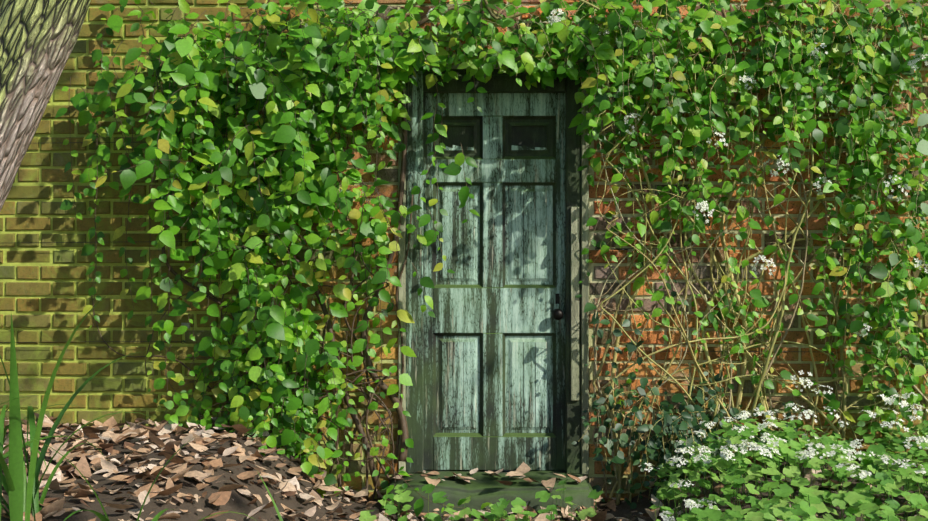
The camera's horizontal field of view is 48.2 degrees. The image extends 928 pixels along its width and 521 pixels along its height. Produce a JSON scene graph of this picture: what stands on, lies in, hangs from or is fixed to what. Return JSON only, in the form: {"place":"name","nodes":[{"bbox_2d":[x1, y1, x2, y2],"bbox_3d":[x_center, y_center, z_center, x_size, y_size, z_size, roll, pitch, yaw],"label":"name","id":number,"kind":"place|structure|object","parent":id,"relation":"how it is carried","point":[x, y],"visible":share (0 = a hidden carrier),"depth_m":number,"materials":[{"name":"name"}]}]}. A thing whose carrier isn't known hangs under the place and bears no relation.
{"place":"outdoors","nodes":[
{"label":"outdoors","id":0,"kind":"place"},
{"bbox_2d":[0,0,927,500],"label":"brick wall","id":1,"kind":"structure","parent":0,"point":[102,288],"depth_m":4.98,"materials":[{"name":"brick"}]},
{"bbox_2d":[424,93,564,470],"bbox_3d":[0.148,0.088,5.044,0.737,1.859,0.041,0,0,1],"label":"door","id":2,"kind":"structure","parent":1,"relation":"in","point":[478,309],"depth_m":5.03,"materials":[{"name":"wood"}]},
{"bbox_2d":[555,294,558,303],"bbox_3d":[0.452,0.185,5.019,0.018,0.050,0.004,0,0,1],"label":"door escutcheon","id":3,"kind":"object","parent":2,"relation":"attached to","point":[556,298],"depth_m":5.02,"materials":[{"name":"black metal"}]},
{"bbox_2d":[1,424,927,520],"bbox_3d":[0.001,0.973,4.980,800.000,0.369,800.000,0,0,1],"label":"ground","id":4,"kind":"structure","parent":0,"point":[239,503],"depth_m":4.18,"materials":[{"name":"brown soil"}]},
{"bbox_2d":[0,0,90,210],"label":"tree trunk","id":5,"kind":"object","parent":4,"relation":"on","point":[38,39],"visible":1,"depth_m":3.72,"materials":[{"name":"grey plant"}]},
{"bbox_2d":[0,291,282,520],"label":"strap leaf plants","id":6,"kind":"object","parent":4,"relation":"on","point":[22,493],"visible":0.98,"depth_m":3.19,"materials":[{"name":"green plant"}]},
{"bbox_2d":[0,0,927,498],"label":"mortar","id":7,"kind":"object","parent":4,"relation":"on","point":[578,328],"depth_m":4.97,"materials":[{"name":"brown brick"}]},
{"bbox_2d":[0,141,907,352],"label":"training wires","id":8,"kind":"object","parent":7,"relation":"attached to","point":[598,248],"visible":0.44,"depth_m":4.92,"materials":[{"name":"grey metal"}]},
{"bbox_2d":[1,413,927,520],"bbox_3d":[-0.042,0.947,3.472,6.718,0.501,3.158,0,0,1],"label":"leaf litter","id":9,"kind":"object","parent":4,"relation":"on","point":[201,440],"visible":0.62,"depth_m":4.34,"materials":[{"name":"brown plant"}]},
{"bbox_2d":[387,470,593,515],"bbox_3d":[0.119,1.134,4.888,0.943,0.234,0.435,0,0,1],"label":"doorstep","id":10,"kind":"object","parent":4,"relation":"on","point":[482,488],"depth_m":4.70,"materials":[{"name":"green stone"}]},
{"bbox_2d":[55,0,927,520],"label":"vine","id":11,"kind":"object","parent":4,"relation":"on","point":[277,130],"depth_m":4.76,"materials":[{"name":"green plant"}]},
{"bbox_2d":[359,414,927,520],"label":"flowering plants","id":12,"kind":"object","parent":4,"relation":"on","point":[859,498],"visible":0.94,"depth_m":4.10,"materials":[{"name":"green plant"}]},
{"bbox_2d":[502,117,502,434],"bbox_3d":[0.143,0.037,5.083,0.893,1.971,0.009,0,0,1],"label":"backing door","id":13,"kind":"structure","parent":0,"point":[502,279],"depth_m":5.08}
]}

